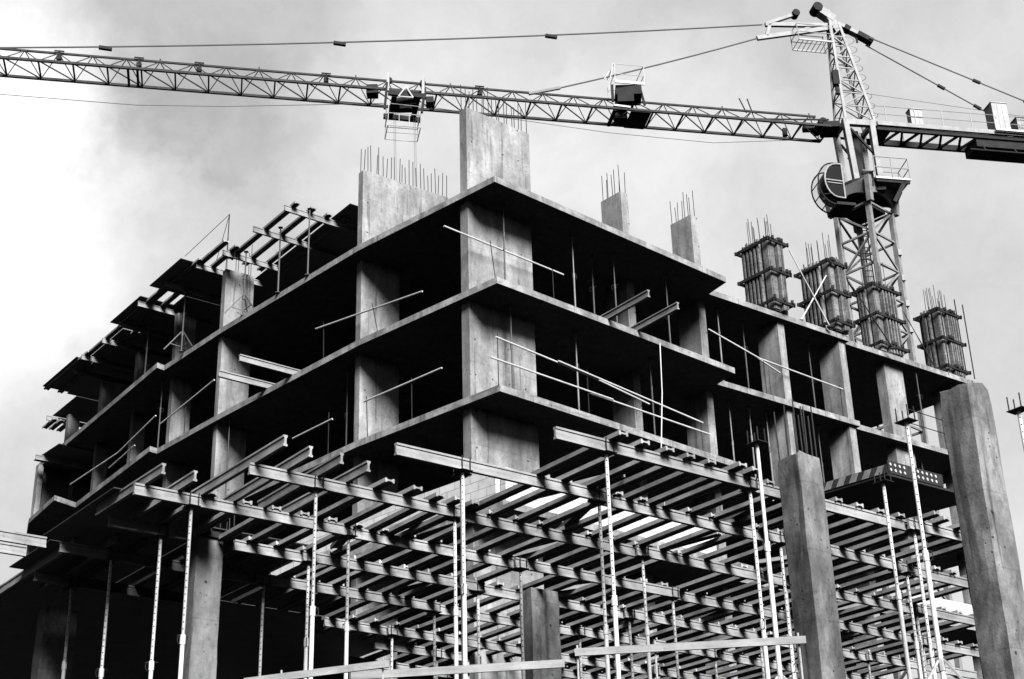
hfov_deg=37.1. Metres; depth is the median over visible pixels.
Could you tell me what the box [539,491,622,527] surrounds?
formwork joist
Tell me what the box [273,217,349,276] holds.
roof formwork joist
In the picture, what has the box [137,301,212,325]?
roof formwork beam
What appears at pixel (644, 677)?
formwork joist
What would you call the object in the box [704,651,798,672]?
formwork beam
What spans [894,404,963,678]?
steel prop
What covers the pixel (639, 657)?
formwork joist
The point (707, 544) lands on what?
formwork joist
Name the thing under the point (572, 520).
loose plank
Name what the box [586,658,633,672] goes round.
formwork joist
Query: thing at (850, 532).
formwork joist
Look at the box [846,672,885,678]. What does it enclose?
formwork beam
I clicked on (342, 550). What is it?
formwork joist
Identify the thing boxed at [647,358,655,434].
steel prop
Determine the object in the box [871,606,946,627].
formwork joist
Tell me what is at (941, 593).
formwork joist
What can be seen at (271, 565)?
formwork joist
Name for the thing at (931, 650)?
steel prop
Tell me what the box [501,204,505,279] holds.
steel prop
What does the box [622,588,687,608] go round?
formwork joist
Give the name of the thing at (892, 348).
push pull brace
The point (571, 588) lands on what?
loose plank
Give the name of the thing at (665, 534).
formwork joist
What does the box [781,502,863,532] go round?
formwork joist
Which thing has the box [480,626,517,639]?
formwork joist
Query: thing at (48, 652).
concrete column
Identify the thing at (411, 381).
guard rail
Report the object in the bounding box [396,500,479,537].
formwork joist
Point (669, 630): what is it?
formwork joist
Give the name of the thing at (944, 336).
scaffold standard
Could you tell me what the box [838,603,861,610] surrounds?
loose plank
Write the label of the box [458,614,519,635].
formwork joist
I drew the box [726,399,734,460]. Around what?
steel prop
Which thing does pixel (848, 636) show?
formwork joist
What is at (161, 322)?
roof plywood sheet
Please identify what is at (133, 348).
roof formwork beam
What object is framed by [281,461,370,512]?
formwork joist
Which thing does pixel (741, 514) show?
loose plank
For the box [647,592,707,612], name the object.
formwork joist
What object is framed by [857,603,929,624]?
formwork joist
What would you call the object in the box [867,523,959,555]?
formwork joist
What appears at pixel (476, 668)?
guard rail
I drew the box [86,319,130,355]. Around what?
roof formwork joist
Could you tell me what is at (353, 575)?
formwork joist
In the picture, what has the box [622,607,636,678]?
steel prop
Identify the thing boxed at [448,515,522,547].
formwork joist
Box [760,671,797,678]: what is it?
formwork joist
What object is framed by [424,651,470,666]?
formwork joist
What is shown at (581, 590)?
formwork joist
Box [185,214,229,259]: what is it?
guy line
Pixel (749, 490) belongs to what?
steel prop
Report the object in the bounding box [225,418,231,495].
steel prop
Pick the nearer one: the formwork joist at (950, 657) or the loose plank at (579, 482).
the loose plank at (579, 482)
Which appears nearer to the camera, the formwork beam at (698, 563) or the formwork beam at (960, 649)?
the formwork beam at (698, 563)
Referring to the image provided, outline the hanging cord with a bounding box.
[660,345,662,447]
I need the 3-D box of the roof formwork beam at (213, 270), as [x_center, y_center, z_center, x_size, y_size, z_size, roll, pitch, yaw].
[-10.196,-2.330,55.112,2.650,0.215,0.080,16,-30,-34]
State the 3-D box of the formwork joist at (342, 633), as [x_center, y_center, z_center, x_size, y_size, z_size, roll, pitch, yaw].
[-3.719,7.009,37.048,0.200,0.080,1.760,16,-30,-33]
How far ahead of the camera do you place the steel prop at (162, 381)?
56.00 m
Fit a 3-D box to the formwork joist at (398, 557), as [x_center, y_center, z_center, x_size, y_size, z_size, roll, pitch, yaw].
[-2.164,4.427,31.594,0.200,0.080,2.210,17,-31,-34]
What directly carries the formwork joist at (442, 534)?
on the formwork beam at (424, 546)
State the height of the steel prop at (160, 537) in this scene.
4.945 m
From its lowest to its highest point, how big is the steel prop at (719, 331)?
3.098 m
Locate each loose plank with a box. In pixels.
[385,515,436,528]
[392,581,425,592]
[512,542,557,557]
[539,474,624,498]
[557,503,589,527]
[558,583,610,592]
[667,532,721,550]
[690,609,725,619]
[719,500,773,520]
[758,555,786,565]
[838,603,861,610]
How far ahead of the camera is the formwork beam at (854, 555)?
32.07 m
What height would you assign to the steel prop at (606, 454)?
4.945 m
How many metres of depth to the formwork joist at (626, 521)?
30.10 m
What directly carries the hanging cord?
hanging from the concrete building
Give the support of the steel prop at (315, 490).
on the ground
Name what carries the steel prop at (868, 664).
on the ground
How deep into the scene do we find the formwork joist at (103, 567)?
32.02 m
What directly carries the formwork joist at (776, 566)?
on the formwork beam at (698, 563)
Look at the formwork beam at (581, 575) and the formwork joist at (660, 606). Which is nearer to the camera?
the formwork beam at (581, 575)
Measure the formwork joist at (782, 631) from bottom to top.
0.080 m
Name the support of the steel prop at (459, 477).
on the ground
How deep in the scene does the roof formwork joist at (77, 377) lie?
63.48 m
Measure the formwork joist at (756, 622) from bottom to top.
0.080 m
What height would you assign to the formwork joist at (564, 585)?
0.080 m
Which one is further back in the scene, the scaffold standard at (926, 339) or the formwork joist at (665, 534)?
the scaffold standard at (926, 339)
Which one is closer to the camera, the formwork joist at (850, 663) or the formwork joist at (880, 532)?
the formwork joist at (880, 532)
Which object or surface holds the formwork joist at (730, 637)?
on the formwork beam at (623, 638)
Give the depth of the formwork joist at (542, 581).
33.73 m
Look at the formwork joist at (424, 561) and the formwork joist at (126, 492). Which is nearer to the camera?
the formwork joist at (126, 492)
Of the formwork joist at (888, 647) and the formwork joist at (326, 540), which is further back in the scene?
the formwork joist at (888, 647)
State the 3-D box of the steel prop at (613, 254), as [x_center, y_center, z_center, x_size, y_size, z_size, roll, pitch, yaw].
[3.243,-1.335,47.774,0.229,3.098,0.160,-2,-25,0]
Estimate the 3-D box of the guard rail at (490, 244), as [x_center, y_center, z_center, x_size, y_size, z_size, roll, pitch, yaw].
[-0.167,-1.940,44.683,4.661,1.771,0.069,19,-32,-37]
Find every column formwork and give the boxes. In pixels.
[734,214,795,315]
[793,233,855,334]
[849,258,910,357]
[913,286,970,377]
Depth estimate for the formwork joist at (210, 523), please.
29.39 m
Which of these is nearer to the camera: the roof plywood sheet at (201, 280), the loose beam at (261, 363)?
the loose beam at (261, 363)
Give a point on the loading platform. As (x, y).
(861, 488)
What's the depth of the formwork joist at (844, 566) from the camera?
33.26 m
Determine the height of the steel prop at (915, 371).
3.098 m
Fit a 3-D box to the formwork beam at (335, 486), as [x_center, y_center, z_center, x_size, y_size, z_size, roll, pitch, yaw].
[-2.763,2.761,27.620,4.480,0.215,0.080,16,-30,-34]
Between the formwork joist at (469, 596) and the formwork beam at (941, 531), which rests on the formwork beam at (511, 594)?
the formwork joist at (469, 596)
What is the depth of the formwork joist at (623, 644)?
39.36 m
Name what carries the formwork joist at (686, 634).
on the formwork beam at (700, 626)
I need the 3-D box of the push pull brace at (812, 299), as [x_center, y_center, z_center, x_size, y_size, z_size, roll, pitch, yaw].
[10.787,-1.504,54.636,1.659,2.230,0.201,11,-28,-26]
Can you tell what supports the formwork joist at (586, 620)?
on the formwork beam at (511, 594)
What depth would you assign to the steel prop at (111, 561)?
30.10 m
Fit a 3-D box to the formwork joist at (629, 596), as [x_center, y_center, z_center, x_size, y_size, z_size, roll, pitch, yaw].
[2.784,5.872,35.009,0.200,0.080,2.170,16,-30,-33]
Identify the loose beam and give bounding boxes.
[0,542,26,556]
[218,370,274,388]
[238,354,299,374]
[601,289,649,319]
[630,302,679,330]
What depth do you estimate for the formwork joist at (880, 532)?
31.20 m
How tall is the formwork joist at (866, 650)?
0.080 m
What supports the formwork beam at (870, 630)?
on the steel prop at (924, 645)
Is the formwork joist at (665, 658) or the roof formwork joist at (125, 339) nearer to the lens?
the formwork joist at (665, 658)
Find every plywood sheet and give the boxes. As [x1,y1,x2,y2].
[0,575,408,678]
[9,539,143,582]
[34,443,125,472]
[42,487,219,556]
[43,357,133,398]
[53,396,98,422]
[67,296,220,400]
[91,328,172,367]
[110,296,216,334]
[116,527,308,597]
[149,258,256,304]
[220,584,335,611]
[253,203,357,307]
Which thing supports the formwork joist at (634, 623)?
on the formwork beam at (700, 626)
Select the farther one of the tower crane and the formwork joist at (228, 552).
the tower crane
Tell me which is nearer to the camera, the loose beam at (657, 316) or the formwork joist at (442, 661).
the formwork joist at (442, 661)
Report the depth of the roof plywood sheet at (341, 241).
54.58 m
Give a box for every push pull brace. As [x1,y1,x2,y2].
[789,250,832,327]
[799,275,826,320]
[852,287,895,349]
[904,313,939,369]
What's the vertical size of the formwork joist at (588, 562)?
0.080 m
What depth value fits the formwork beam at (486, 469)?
26.84 m
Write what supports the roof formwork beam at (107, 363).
on the concrete building
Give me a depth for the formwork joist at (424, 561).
32.10 m
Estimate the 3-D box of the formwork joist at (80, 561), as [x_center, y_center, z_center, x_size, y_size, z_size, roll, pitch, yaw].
[-9.082,4.673,31.841,0.080,0.200,4.100,16,-30,-34]
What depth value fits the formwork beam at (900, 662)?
41.52 m
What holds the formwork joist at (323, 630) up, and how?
on the formwork beam at (330, 622)
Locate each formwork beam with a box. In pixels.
[0,529,46,548]
[33,570,183,603]
[35,454,86,468]
[46,415,85,426]
[59,541,257,584]
[74,368,132,385]
[81,354,134,371]
[102,338,169,359]
[108,515,187,540]
[119,321,173,339]
[133,482,347,535]
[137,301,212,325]
[165,281,220,301]
[196,262,262,286]
[222,249,277,271]
[233,539,303,562]
[248,462,459,516]
[253,226,343,257]
[255,572,439,610]
[284,205,357,234]
[302,550,484,590]
[323,617,396,636]
[332,526,515,568]
[348,656,461,678]
[374,640,471,662]
[387,625,520,654]
[394,442,606,500]
[424,605,574,635]
[444,510,637,557]
[469,585,624,618]
[514,557,679,596]
[517,653,647,674]
[553,426,757,487]
[561,668,624,678]
[574,626,716,657]
[587,495,772,543]
[623,608,767,638]
[635,545,789,585]
[651,666,731,678]
[664,591,793,622]
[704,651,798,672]
[740,482,909,531]
[767,529,902,571]
[767,635,865,660]
[778,586,921,615]
[839,620,928,646]
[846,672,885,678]
[865,652,977,678]
[888,563,968,588]
[906,518,961,542]
[913,604,974,625]
[924,640,979,657]
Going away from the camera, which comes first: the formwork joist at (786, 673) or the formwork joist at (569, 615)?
the formwork joist at (569, 615)
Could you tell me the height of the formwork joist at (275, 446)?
0.200 m
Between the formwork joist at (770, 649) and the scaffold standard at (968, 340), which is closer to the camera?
the formwork joist at (770, 649)
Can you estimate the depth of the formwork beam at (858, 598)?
35.39 m
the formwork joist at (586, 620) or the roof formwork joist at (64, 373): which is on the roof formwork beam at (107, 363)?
the roof formwork joist at (64, 373)
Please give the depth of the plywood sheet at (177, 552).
32.54 m
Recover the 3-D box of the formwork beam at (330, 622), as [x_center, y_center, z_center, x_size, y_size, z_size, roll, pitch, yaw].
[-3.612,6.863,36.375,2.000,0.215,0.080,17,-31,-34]
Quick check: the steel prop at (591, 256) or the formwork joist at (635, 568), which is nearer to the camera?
the formwork joist at (635, 568)
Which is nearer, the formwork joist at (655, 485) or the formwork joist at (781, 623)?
the formwork joist at (655, 485)
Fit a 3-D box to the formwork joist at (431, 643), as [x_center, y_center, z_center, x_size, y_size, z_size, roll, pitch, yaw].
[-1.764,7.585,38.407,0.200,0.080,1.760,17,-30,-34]
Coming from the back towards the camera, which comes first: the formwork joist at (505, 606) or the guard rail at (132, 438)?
the guard rail at (132, 438)
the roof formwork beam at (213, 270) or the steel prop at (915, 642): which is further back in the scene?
the roof formwork beam at (213, 270)
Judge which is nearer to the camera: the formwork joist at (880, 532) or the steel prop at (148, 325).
the formwork joist at (880, 532)
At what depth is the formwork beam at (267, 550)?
30.68 m
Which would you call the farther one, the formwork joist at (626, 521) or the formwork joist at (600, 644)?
the formwork joist at (600, 644)
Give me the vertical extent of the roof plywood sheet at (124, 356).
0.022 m
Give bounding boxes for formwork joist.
[0,537,76,595]
[38,533,119,590]
[42,417,57,428]
[44,350,91,389]
[49,419,64,430]
[56,422,65,431]
[57,355,104,393]
[62,538,147,594]
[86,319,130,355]
[95,463,165,515]
[101,323,146,359]
[121,281,168,322]
[124,470,197,519]
[130,555,185,586]
[136,291,182,326]
[148,258,203,303]
[155,491,217,524]
[159,573,184,590]
[183,566,244,593]
[191,435,287,495]
[191,499,251,537]
[192,239,228,269]
[204,244,239,273]
[219,505,280,540]
[220,571,269,596]
[223,446,312,501]
[223,536,257,559]
[223,541,284,569]
[227,201,299,259]
[232,575,295,603]
[242,206,315,265]
[248,511,309,542]
[250,546,310,572]
[255,580,319,607]
[257,212,331,271]
[257,453,343,507]
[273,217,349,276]
[276,516,336,547]
[277,550,336,577]
[277,584,343,611]
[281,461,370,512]
[299,588,367,616]
[302,523,363,550]
[304,555,362,581]
[309,477,394,519]
[315,614,359,633]
[322,592,391,619]
[327,560,386,585]
[331,528,388,556]
[337,618,381,637]
[339,485,422,525]
[350,596,413,621]
[352,564,411,589]
[356,534,415,560]
[358,621,402,640]
[364,492,444,531]
[364,643,415,658]
[371,599,436,624]
[376,569,435,593]
[380,625,423,641]
[381,540,441,564]
[385,496,459,534]
[387,645,432,661]
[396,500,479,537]
[396,603,458,626]
[398,573,458,597]
[400,628,444,644]
[404,648,453,664]
[406,544,466,569]
[418,607,476,629]
[420,631,460,647]
[421,577,481,600]
[423,509,496,542]
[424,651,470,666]
[429,549,489,573]
[436,611,500,633]
[440,635,485,650]
[441,581,503,605]
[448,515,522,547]
[453,554,513,577]
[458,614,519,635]
[460,637,504,653]
[467,585,524,609]
[469,474,549,512]
[472,520,546,551]
[476,558,537,581]
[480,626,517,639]
[485,600,519,613]
[486,640,520,655]
[488,481,571,516]
[497,525,571,556]
[498,621,562,642]
[504,653,517,658]
[507,593,567,616]
[514,486,597,522]
[518,567,582,590]
[521,530,594,559]
[531,430,627,475]
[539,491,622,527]
[544,536,617,564]
[545,572,604,591]
[554,439,649,481]
[559,597,588,611]
[559,601,607,621]
[560,576,625,598]
[560,628,600,642]
[561,631,619,651]
[563,497,647,532]
[564,649,574,654]
[565,655,597,665]
[566,604,628,626]
[567,540,641,568]
[570,655,614,669]
[572,634,638,654]
[580,446,674,487]
[581,578,646,602]
[585,608,648,629]
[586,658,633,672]
[589,502,670,537]
[590,545,663,572]
[590,637,656,657]
[601,452,694,494]
[601,582,667,606]
[604,660,646,675]
[609,611,667,631]
[609,640,673,660]
[610,550,684,577]
[613,507,695,542]
[621,458,715,499]
[621,663,667,678]
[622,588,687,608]
[622,615,686,635]
[624,651,669,663]
[634,512,717,545]
[636,666,684,678]
[641,618,704,638]
[643,653,687,664]
[646,461,746,505]
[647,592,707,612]
[659,518,739,550]
[660,622,723,641]
[660,668,700,678]
[662,649,726,667]
[663,466,757,508]
[663,596,723,615]
[673,563,747,590]
[677,625,740,642]
[679,652,742,670]
[680,523,762,555]
[682,599,745,618]
[687,479,774,514]
[689,568,766,594]
[694,655,759,672]
[697,528,781,559]
[701,603,763,622]
[707,657,775,675]
[711,496,774,519]
[711,572,787,598]
[712,628,758,640]
[716,631,773,651]
[718,543,777,564]
[719,607,781,625]
[721,661,790,677]
[726,585,778,601]
[727,634,787,653]
[733,503,781,525]
[737,611,791,628]
[738,664,797,678]
[744,646,783,656]
[747,589,790,605]
[755,497,842,530]
[755,620,792,631]
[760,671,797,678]
[762,546,845,571]
[763,649,796,659]
[765,584,843,608]
[769,625,793,635]
[774,654,796,662]
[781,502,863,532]
[784,588,861,612]
[785,550,865,576]
[795,646,854,663]
[828,508,884,531]
[829,512,904,542]
[832,510,940,547]
[833,554,884,573]
[834,559,902,582]
[836,563,921,589]
[837,592,879,607]
[838,596,895,616]
[839,599,913,621]
[841,627,885,640]
[842,630,900,647]
[844,649,873,660]
[844,652,888,666]
[845,655,903,671]
[847,516,949,550]
[852,639,895,650]
[854,565,939,593]
[854,657,915,674]
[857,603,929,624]
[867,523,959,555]
[870,641,911,652]
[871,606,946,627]
[871,660,928,676]
[873,569,956,597]
[885,538,955,559]
[885,637,947,655]
[887,610,962,630]
[892,574,966,600]
[900,640,962,658]
[902,543,962,564]
[906,586,966,604]
[906,614,973,634]
[915,643,977,660]
[921,624,973,637]
[929,648,977,662]
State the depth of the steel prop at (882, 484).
26.78 m
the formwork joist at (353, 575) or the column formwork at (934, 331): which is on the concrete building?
the column formwork at (934, 331)
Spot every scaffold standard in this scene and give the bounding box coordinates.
[922,314,930,366]
[938,301,950,371]
[954,299,966,373]
[962,304,974,378]
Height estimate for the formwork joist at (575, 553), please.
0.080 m
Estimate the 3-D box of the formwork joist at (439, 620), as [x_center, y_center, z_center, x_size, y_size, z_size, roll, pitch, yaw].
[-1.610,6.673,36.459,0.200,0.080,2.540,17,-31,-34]
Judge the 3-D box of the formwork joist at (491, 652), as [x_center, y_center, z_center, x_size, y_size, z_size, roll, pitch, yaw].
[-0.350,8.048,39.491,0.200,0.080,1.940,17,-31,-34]
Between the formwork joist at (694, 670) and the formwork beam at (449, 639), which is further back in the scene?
the formwork joist at (694, 670)
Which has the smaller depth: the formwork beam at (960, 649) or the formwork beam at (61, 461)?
the formwork beam at (960, 649)
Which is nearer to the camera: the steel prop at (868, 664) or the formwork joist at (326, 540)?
the formwork joist at (326, 540)
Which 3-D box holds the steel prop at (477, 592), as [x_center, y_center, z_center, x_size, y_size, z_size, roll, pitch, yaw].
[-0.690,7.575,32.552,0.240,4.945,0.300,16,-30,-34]
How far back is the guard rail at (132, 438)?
56.69 m
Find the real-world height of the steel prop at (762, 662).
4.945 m
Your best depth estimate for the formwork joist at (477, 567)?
32.67 m
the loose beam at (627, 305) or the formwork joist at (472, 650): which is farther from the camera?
the loose beam at (627, 305)
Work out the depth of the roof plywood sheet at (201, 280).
55.86 m
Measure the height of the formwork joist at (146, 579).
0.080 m
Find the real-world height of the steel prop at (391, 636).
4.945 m
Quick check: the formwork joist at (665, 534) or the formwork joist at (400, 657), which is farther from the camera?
the formwork joist at (400, 657)
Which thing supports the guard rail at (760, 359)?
on the concrete building
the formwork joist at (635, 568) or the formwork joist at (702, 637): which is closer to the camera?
the formwork joist at (635, 568)
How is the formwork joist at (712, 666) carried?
on the formwork beam at (741, 659)
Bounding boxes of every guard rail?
[70,415,155,484]
[160,379,214,432]
[244,657,389,678]
[292,412,332,451]
[315,290,422,357]
[351,659,564,678]
[363,367,441,435]
[443,225,563,297]
[490,332,710,450]
[575,633,805,678]
[708,328,843,415]
[909,409,946,448]
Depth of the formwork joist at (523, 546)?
31.28 m
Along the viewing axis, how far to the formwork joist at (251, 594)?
34.06 m
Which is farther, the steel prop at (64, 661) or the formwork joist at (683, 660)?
the formwork joist at (683, 660)
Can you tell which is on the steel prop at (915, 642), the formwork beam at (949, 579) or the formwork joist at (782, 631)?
the formwork beam at (949, 579)
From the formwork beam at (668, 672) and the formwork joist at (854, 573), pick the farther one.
the formwork beam at (668, 672)
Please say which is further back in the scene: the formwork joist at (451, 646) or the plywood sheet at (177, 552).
the formwork joist at (451, 646)
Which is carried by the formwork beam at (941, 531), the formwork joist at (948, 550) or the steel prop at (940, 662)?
the formwork joist at (948, 550)
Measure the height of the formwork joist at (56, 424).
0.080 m
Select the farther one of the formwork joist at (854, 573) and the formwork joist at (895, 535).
the formwork joist at (854, 573)
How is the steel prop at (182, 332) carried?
on the concrete building
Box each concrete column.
[31,607,76,678]
[182,528,225,678]
[520,587,561,678]
[773,398,845,678]
[940,380,1023,678]
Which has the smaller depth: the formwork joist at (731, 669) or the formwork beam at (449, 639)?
the formwork beam at (449, 639)
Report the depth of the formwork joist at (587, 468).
27.09 m
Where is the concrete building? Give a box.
[26,84,982,678]
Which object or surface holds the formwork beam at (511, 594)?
on the steel prop at (629, 619)
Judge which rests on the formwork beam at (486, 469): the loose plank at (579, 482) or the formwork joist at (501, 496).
the formwork joist at (501, 496)
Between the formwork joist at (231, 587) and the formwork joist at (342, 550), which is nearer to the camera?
the formwork joist at (342, 550)
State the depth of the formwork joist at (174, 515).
28.94 m
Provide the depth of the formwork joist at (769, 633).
39.80 m
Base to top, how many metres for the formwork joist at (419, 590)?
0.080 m
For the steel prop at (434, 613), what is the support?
on the ground
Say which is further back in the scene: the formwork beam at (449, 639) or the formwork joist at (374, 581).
the formwork beam at (449, 639)
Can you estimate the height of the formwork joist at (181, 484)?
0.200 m
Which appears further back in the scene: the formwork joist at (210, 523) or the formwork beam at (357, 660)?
the formwork beam at (357, 660)
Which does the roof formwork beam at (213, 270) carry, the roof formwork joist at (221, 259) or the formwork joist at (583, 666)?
the roof formwork joist at (221, 259)
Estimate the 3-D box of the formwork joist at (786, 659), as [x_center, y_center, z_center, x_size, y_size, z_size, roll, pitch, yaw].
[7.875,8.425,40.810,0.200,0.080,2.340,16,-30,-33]
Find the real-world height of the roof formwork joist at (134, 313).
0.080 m
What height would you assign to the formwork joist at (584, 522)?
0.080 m
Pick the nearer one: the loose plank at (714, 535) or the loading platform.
the loose plank at (714, 535)
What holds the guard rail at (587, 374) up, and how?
on the concrete building
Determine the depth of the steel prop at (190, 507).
27.12 m
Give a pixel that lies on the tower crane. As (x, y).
(860, 196)
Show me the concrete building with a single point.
(452, 320)
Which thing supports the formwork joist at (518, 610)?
on the formwork beam at (511, 594)
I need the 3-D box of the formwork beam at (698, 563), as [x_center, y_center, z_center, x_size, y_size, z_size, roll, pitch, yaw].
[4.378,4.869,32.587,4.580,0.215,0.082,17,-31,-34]
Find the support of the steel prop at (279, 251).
on the concrete building
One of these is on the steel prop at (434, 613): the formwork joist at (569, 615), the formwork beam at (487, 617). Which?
the formwork beam at (487, 617)
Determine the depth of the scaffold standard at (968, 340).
59.69 m
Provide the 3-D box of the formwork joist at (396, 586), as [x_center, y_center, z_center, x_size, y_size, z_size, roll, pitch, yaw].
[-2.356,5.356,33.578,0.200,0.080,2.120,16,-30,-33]
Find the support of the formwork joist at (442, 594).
on the formwork beam at (340, 591)
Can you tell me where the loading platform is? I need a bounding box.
[754,460,955,533]
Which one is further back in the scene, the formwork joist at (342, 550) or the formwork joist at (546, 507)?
the formwork joist at (342, 550)
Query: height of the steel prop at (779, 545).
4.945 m
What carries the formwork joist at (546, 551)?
on the formwork beam at (581, 575)
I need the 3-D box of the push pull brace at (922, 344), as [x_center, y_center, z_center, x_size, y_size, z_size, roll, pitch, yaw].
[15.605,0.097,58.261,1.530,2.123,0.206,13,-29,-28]
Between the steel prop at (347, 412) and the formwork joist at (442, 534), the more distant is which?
the steel prop at (347, 412)
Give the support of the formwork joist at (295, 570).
on the formwork beam at (383, 569)
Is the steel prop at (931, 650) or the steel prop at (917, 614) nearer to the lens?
the steel prop at (931, 650)
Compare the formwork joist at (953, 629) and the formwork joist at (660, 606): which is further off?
the formwork joist at (953, 629)
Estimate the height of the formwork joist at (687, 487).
0.080 m
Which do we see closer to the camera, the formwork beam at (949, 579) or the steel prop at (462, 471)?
the steel prop at (462, 471)
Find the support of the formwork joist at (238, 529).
on the formwork beam at (215, 504)
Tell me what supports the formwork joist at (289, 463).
on the formwork beam at (215, 504)
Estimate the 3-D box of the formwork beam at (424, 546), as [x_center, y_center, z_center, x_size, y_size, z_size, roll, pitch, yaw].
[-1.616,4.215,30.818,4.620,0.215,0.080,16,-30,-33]
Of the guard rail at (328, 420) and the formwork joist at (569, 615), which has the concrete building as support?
the guard rail at (328, 420)
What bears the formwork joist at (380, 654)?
on the formwork beam at (409, 649)
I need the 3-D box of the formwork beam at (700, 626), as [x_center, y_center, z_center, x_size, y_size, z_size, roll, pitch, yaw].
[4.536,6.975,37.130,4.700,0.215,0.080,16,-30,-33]
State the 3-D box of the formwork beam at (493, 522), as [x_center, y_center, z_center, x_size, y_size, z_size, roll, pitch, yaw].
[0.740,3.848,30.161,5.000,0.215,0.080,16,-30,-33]
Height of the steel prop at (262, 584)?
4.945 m
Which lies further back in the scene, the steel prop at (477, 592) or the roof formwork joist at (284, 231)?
the roof formwork joist at (284, 231)
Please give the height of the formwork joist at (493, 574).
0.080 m
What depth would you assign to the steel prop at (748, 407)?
51.17 m
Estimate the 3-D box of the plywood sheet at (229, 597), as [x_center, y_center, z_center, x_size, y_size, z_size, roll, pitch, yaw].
[-5.205,5.819,34.809,2.170,0.021,2.300,16,-30,-34]
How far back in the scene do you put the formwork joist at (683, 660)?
41.04 m
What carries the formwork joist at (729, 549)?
on the formwork beam at (698, 563)
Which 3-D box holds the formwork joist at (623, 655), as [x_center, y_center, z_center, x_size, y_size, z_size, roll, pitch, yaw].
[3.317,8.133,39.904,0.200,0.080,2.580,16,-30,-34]
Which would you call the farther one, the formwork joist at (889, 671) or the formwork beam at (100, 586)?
the formwork joist at (889, 671)
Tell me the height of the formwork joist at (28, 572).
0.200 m
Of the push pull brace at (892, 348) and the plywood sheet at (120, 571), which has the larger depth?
the push pull brace at (892, 348)
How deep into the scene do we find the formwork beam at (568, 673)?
41.78 m
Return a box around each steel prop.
[61,574,79,678]
[95,547,118,678]
[144,324,150,373]
[145,523,169,678]
[157,380,164,447]
[164,289,192,352]
[177,491,200,678]
[224,251,253,315]
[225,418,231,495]
[255,572,271,675]
[275,226,282,293]
[300,550,316,678]
[305,208,311,276]
[306,474,325,678]
[340,522,357,678]
[344,369,349,445]
[384,624,398,678]
[426,601,441,678]
[430,647,443,678]
[445,505,459,678]
[451,469,471,678]
[452,455,472,678]
[470,581,485,678]
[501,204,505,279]
[508,304,513,388]
[512,556,528,678]
[569,234,576,306]
[572,626,585,678]
[573,330,579,409]
[589,254,596,313]
[589,488,609,678]
[596,437,620,678]
[610,252,617,322]
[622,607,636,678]
[633,544,651,678]
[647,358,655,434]
[647,665,660,678]
[663,274,671,342]
[664,586,680,678]
[708,649,721,678]
[715,307,723,380]
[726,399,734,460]
[739,476,769,678]
[740,320,749,387]
[746,406,755,477]
[746,426,786,678]
[760,631,764,678]
[763,411,773,485]
[771,530,795,678]
[777,575,796,678]
[805,341,815,407]
[815,424,824,488]
[862,651,874,678]
[873,467,911,678]
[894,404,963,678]
[898,560,922,678]
[904,517,936,678]
[908,604,926,678]
[913,370,926,443]
[919,636,928,676]
[1006,392,1023,449]
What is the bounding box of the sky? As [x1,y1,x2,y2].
[0,0,1023,678]
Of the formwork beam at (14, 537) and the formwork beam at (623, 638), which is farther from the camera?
the formwork beam at (623, 638)
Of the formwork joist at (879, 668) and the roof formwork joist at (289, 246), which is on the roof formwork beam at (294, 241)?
the roof formwork joist at (289, 246)
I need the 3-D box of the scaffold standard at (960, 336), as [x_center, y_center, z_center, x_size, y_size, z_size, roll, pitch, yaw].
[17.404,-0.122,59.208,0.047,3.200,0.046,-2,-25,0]
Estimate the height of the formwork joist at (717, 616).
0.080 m
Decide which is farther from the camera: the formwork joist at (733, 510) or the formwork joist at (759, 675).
the formwork joist at (759, 675)
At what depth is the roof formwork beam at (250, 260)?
54.13 m
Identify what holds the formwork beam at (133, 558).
on the steel prop at (111, 561)
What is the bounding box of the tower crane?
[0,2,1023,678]
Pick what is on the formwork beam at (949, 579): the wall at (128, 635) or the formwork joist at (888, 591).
the formwork joist at (888, 591)
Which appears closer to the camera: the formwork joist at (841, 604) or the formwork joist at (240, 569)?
the formwork joist at (240, 569)
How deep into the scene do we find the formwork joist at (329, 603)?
34.99 m
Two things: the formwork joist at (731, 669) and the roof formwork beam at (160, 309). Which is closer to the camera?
the formwork joist at (731, 669)
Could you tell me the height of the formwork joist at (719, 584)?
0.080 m
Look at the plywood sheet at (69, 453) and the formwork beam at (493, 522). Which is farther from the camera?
the plywood sheet at (69, 453)
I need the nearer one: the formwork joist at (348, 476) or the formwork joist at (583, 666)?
the formwork joist at (348, 476)
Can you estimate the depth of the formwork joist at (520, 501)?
28.77 m
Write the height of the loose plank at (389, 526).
0.080 m
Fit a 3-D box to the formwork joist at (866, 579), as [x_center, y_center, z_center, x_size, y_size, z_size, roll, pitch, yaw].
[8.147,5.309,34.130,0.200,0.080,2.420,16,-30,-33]
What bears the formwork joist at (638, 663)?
on the formwork beam at (568, 673)
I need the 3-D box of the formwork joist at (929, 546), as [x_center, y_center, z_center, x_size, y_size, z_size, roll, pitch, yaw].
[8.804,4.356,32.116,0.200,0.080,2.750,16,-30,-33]
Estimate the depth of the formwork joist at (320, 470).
27.73 m
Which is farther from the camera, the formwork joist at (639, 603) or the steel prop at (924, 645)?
the steel prop at (924, 645)

